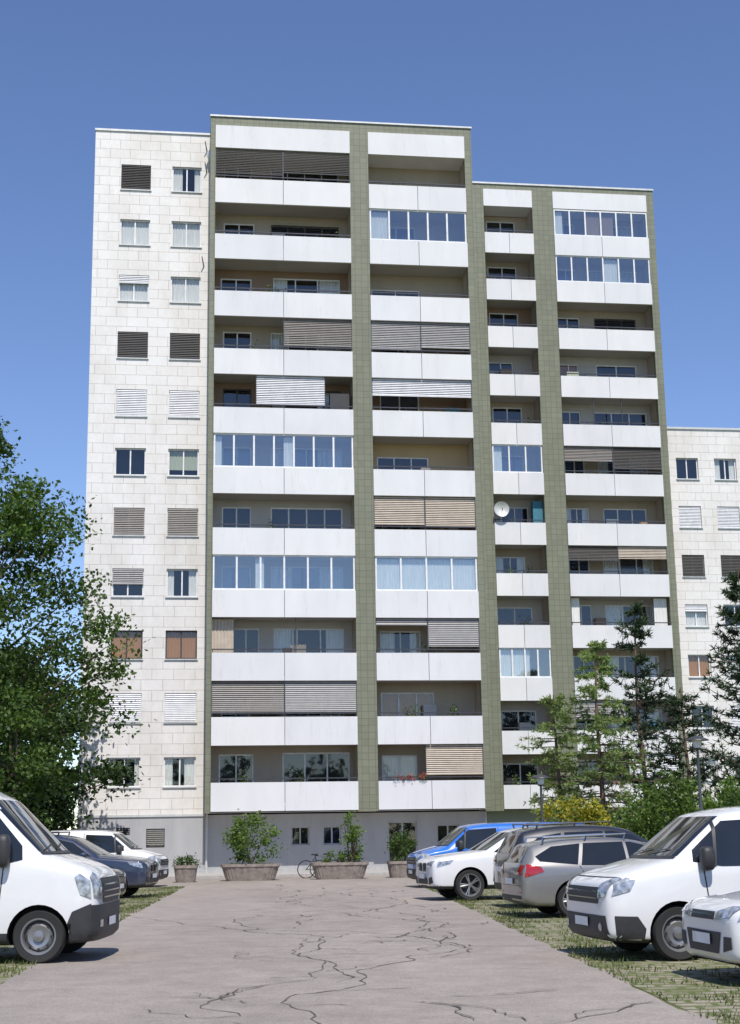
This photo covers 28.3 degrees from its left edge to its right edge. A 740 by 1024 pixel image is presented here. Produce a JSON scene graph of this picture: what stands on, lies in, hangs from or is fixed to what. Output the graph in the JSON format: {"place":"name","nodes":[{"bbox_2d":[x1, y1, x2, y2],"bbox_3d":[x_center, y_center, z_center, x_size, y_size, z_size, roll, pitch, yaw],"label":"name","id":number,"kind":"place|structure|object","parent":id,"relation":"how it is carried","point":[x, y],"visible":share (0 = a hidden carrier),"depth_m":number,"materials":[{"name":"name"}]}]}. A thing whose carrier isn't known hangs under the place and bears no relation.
{"place":"outdoors","nodes":[
{"label":"outdoors","id":0,"kind":"place"},
{"bbox_2d":[0,887,177,983],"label":"parking pavement","id":1,"kind":"structure","parent":0,"point":[10,953],"depth_m":22.63,"materials":[{"name":"green plant"}]},
{"bbox_2d":[0,677,62,831],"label":"deciduous tree","id":2,"kind":"object","parent":1,"relation":"on","point":[17,715],"visible":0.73,"depth_m":46.48,"materials":[{"name":"green plant"}]},
{"bbox_2d":[0,792,119,963],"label":"parked van","id":3,"kind":"object","parent":1,"relation":"on","point":[57,897],"visible":1,"depth_m":19.51,"materials":[{"name":"white paint"}]},
{"bbox_2d":[51,832,158,896],"bbox_3d":[-8.473,9.874,41.096,4.962,1.816,2.326,-2,-12,4],"label":"parked suv","id":4,"kind":"object","parent":1,"relation":"on","point":[140,872],"visible":0.38,"depth_m":40.30,"materials":[{"name":"blue paint"}]},
{"bbox_2d":[111,868,126,895],"bbox_3d":[-8.425,8.999,36.367,4.613,1.493,2.190,-2,-12,4],"label":"parked car","id":5,"kind":"object","parent":1,"relation":"on","point":[122,877],"visible":0.12,"depth_m":36.40,"materials":[{"name":"black paint"}]},
{"bbox_2d":[164,869,388,878],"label":"pavement","id":6,"kind":"structure","parent":0,"point":[287,873],"depth_m":59.32,"materials":[{"name":"grey concrete"}]},
{"bbox_2d":[113,133,486,860],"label":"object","id":7,"kind":"structure","parent":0,"point":[131,461],"depth_m":67.69,"materials":[{"name":"glass"}]},
{"bbox_2d":[202,141,218,266],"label":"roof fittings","id":8,"kind":"object","parent":7,"relation":"attached to","point":[208,154],"visible":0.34,"depth_m":70.44,"materials":[{"name":"metal"}]},
{"bbox_2d":[0,875,716,1023],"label":"road","id":9,"kind":"structure","parent":0,"point":[132,969],"depth_m":17.80,"materials":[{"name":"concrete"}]},
{"bbox_2d":[51,830,168,879],"bbox_3d":[-9.242,11.727,49.693,4.694,1.913,2.300,-2,-12,4],"label":"parked van","id":10,"kind":"object","parent":9,"relation":"on","point":[115,843],"visible":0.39,"depth_m":49.02,"materials":[{"name":"white paint"}]},
{"bbox_2d":[170,852,201,882],"bbox_3d":[-6.717,12.998,53.680,1.228,1.073,1.066,0,-12,-5],"label":"plant pot","id":11,"kind":"object","parent":9,"relation":"on","point":[186,872],"visible":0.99,"depth_m":53.21,"materials":[{"name":"concrete"}]},
{"bbox_2d":[214,809,287,880],"bbox_3d":[-4.471,12.368,54.606,2.208,2.633,2.128,-11,-16,39],"label":"concrete planter","id":12,"kind":"object","parent":9,"relation":"on","point":[255,871],"visible":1,"depth_m":54.33,"materials":[{"name":"concrete"}]},
{"bbox_2d":[297,852,335,877],"bbox_3d":[-1.934,13.568,56.402,1.738,1.001,0.540,1,-13,-9],"label":"bicycle","id":13,"kind":"object","parent":9,"relation":"on","point":[309,864],"visible":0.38,"depth_m":56.31,"materials":[{"name":"silver metal"}]},
{"bbox_2d":[310,851,341,877],"bbox_3d":[-1.484,13.668,56.892,1.738,1.001,0.540,2,-13,-11],"label":"bicycle","id":14,"kind":"object","parent":9,"relation":"on","point":[322,861],"visible":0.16,"depth_m":56.83,"materials":[{"name":"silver metal"}]},
{"bbox_2d":[310,810,368,879],"bbox_3d":[-1.140,12.402,54.845,2.163,2.566,1.266,0,-12,-5],"label":"concrete planter","id":15,"kind":"object","parent":9,"relation":"on","point":[325,869],"visible":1,"depth_m":54.43,"materials":[{"name":"concrete"}]},
{"bbox_2d":[136,882,650,1023],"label":"road tar cracks","id":16,"kind":"object","parent":9,"relation":"on","point":[440,941],"visible":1,"depth_m":19.45,"materials":[{"name":"black asphalt"}]},
{"bbox_2d":[384,829,417,877],"bbox_3d":[1.207,12.907,55.527,1.338,1.802,1.040,0,-12,-5],"label":"plant pot","id":17,"kind":"object","parent":9,"relation":"on","point":[396,869],"visible":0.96,"depth_m":55.34,"materials":[{"name":"concrete"}]},
{"bbox_2d":[530,774,549,821],"bbox_3d":[5.746,10.508,48.884,0.680,3.495,0.680,-1,-12,0],"label":"street lamp","id":18,"kind":"object","parent":9,"relation":"on","point":[540,778],"visible":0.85,"depth_m":49.07,"materials":[{"name":"metal"}]},
{"bbox_2d":[514,693,611,821],"bbox_3d":[7.483,10.717,58.230,3.515,7.065,4.011,-8,-14,28],"label":"larch tree","id":19,"kind":"object","parent":9,"relation":"on","point":[557,704],"visible":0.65,"depth_m":58.56,"materials":[{"name":"green plant"}]},
{"bbox_2d":[535,793,614,825],"bbox_3d":[7.477,11.808,53.963,3.452,3.102,2.812,-1,-12,0],"label":"shrub","id":20,"kind":"object","parent":9,"relation":"on","point":[592,812],"visible":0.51,"depth_m":54.01,"materials":[{"name":"yellow plant"}]},
{"bbox_2d":[544,639,666,828],"bbox_3d":[9.262,9.592,58.029,5.004,9.123,4.758,-6,-13,21],"label":"larch tree","id":21,"kind":"object","parent":9,"relation":"on","point":[602,666],"visible":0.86,"depth_m":57.59,"materials":[{"name":"green plant"}]},
{"bbox_2d":[585,600,717,829],"bbox_3d":[11.701,9.215,61.329,5.356,11.191,4.368,-2,-12,6],"label":"pine tree","id":22,"kind":"object","parent":9,"relation":"on","point":[643,730],"visible":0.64,"depth_m":61.58,"materials":[{"name":"green plant"}]},
{"bbox_2d":[606,765,726,840],"bbox_3d":[10.389,10.699,50.795,3.924,3.834,3.735,-12,-17,42],"label":"shrub","id":23,"kind":"object","parent":9,"relation":"on","point":[658,799],"visible":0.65,"depth_m":50.52,"materials":[{"name":"green plant"}]},
{"bbox_2d":[640,687,726,818],"bbox_3d":[13.075,10.849,60.036,3.544,7.408,4.637,7,-15,-31],"label":"pine tree","id":24,"kind":"object","parent":9,"relation":"on","point":[686,722],"visible":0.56,"depth_m":60.50,"materials":[{"name":"green plant"}]},
{"bbox_2d":[685,567,739,800],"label":"pine tree","id":25,"kind":"object","parent":9,"relation":"on","point":[733,594],"visible":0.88,"depth_m":59.75,"materials":[{"name":"green plant"}]},
{"bbox_2d":[694,781,739,809],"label":"shrub","id":26,"kind":"object","parent":9,"relation":"on","point":[729,801],"visible":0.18,"depth_m":50.38,"materials":[{"name":"green plant"}]},
{"bbox_2d":[705,773,739,805],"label":"shrub","id":27,"kind":"object","parent":9,"relation":"on","point":[730,783],"visible":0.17,"depth_m":54.78,"materials":[{"name":"green plant"}]},
{"bbox_2d":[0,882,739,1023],"bbox_3d":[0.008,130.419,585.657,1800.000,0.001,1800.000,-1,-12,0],"label":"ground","id":28,"kind":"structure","parent":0,"point":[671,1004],"depth_m":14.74,"materials":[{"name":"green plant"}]},
{"bbox_2d":[16,741,91,829],"bbox_3d":[-13.695,12.238,60.361,4.768,5.762,3.573,-4,-13,14],"label":"shrub","id":29,"kind":"object","parent":28,"relation":"on","point":[66,808],"visible":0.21,"depth_m":59.93,"materials":[{"name":"green plant"}]},
{"bbox_2d":[30,731,79,826],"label":"distant trees","id":30,"kind":"object","parent":28,"relation":"on","point":[68,759],"visible":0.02,"depth_m":79.16,"materials":[{"name":"green plant"}]},
{"bbox_2d":[0,646,149,829],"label":"deciduous tree","id":31,"kind":"object","parent":28,"relation":"on","point":[105,773],"visible":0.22,"depth_m":60.43,"materials":[{"name":"green plant"}]},
{"bbox_2d":[0,416,156,809],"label":"deciduous tree","id":32,"kind":"object","parent":28,"relation":"on","point":[19,521],"visible":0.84,"depth_m":51.09,"materials":[{"name":"green plant"}]},
{"bbox_2d":[77,809,485,872],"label":"ground floor wall","id":33,"kind":"structure","parent":28,"relation":"on","point":[175,835],"depth_m":64.25,"materials":[{"name":"grey paint"}]},
{"bbox_2d":[77,128,209,815],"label":"tiled wing wall","id":34,"kind":"structure","parent":33,"relation":"on","point":[150,275],"depth_m":67.28,"materials":[{"name":"white tile"}]},
{"bbox_2d":[205,114,492,813],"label":"green pillars","id":35,"kind":"structure","parent":33,"relation":"on","point":[364,632],"depth_m":67.36,"materials":[{"name":"tile"}]},
{"bbox_2d":[210,125,484,811],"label":"balconies","id":36,"kind":"structure","parent":35,"relation":"attached to","point":[429,722],"depth_m":67.12,"materials":[{"name":"white concrete"}]},
{"bbox_2d":[394,772,427,779],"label":"balcony flowers","id":37,"kind":"object","parent":36,"relation":"attached to","point":[412,778],"visible":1,"depth_m":64.11,"materials":[{"name":"red plant"}]},
{"bbox_2d":[486,216,667,824],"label":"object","id":38,"kind":"structure","parent":28,"relation":"on","point":[509,719],"depth_m":82.26,"materials":[{"name":"concrete"}]},
{"bbox_2d":[472,181,687,811],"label":"green pillars","id":39,"kind":"structure","parent":38,"relation":"attached to","point":[556,602],"depth_m":80.97,"materials":[{"name":"tile"}]},
{"bbox_2d":[483,189,679,808],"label":"balconies","id":40,"kind":"structure","parent":39,"relation":"attached to","point":[600,260],"depth_m":81.41,"materials":[{"name":"white concrete"}]},
{"bbox_2d":[494,501,508,518],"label":"satellite dish","id":41,"kind":"object","parent":40,"relation":"attached to","point":[501,508],"visible":1,"depth_m":79.45,"materials":[{"name":"metal"}]},
{"bbox_2d":[0,0,739,829],"label":"sky","id":42,"kind":"structure","parent":0,"point":[643,94],"materials":[{"name":"blue"}]},
{"bbox_2d":[433,889,739,1023],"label":"parking pavement","id":43,"kind":"structure","parent":0,"point":[669,989],"depth_m":17.41,"materials":[{"name":"green plant"}]},
{"bbox_2d":[406,822,567,879],"bbox_3d":[3.926,10.616,45.578,5.494,1.913,2.300,2,-13,-11],"label":"parked van","id":44,"kind":"object","parent":43,"relation":"on","point":[463,838],"visible":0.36,"depth_m":44.78,"materials":[{"name":"blue paint"}]},
{"bbox_2d":[416,823,588,900],"bbox_3d":[3.689,8.751,36.857,4.962,1.816,2.326,2,-13,-13],"label":"parked suv","id":45,"kind":"object","parent":43,"relation":"on","point":[467,874],"visible":0.44,"depth_m":35.64,"materials":[{"name":"white paint"}]},
{"bbox_2d":[493,821,647,890],"bbox_3d":[5.289,7.789,32.593,4.962,1.816,2.326,1,-13,-10],"label":"parked suv","id":46,"kind":"object","parent":43,"relation":"on","point":[512,840],"visible":0.11,"depth_m":32.03,"materials":[{"name":"grey paint"}]},
{"bbox_2d":[501,833,645,916],"bbox_3d":[4.966,7.127,28.954,4.613,1.556,2.190,1,-13,-10],"label":"parked estate car","id":47,"kind":"object","parent":43,"relation":"on","point":[538,874],"visible":0.41,"depth_m":28.09,"materials":[{"name":"silver paint"}]},
{"bbox_2d":[566,806,739,960],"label":"parked van","id":48,"kind":"object","parent":43,"relation":"on","point":[643,895],"visible":0.89,"depth_m":18.53,"materials":[{"name":"white paint"}]},
{"bbox_2d":[685,736,708,810],"bbox_3d":[9.290,8.395,41.158,0.680,4.195,0.680,-1,-12,0],"label":"street lamp","id":49,"kind":"object","parent":43,"relation":"on","point":[696,740],"visible":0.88,"depth_m":41.38,"materials":[{"name":"metal"}]},
{"bbox_2d":[682,889,739,966],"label":"parked car","id":50,"kind":"object","parent":43,"relation":"on","point":[710,927],"visible":1,"depth_m":15.69,"materials":[{"name":"white paint"}]},
{"bbox_2d":[667,427,739,806],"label":"apartment building","id":51,"kind":"structure","parent":0,"point":[704,466],"depth_m":82.37,"materials":[{"name":"white tile"}]}
]}

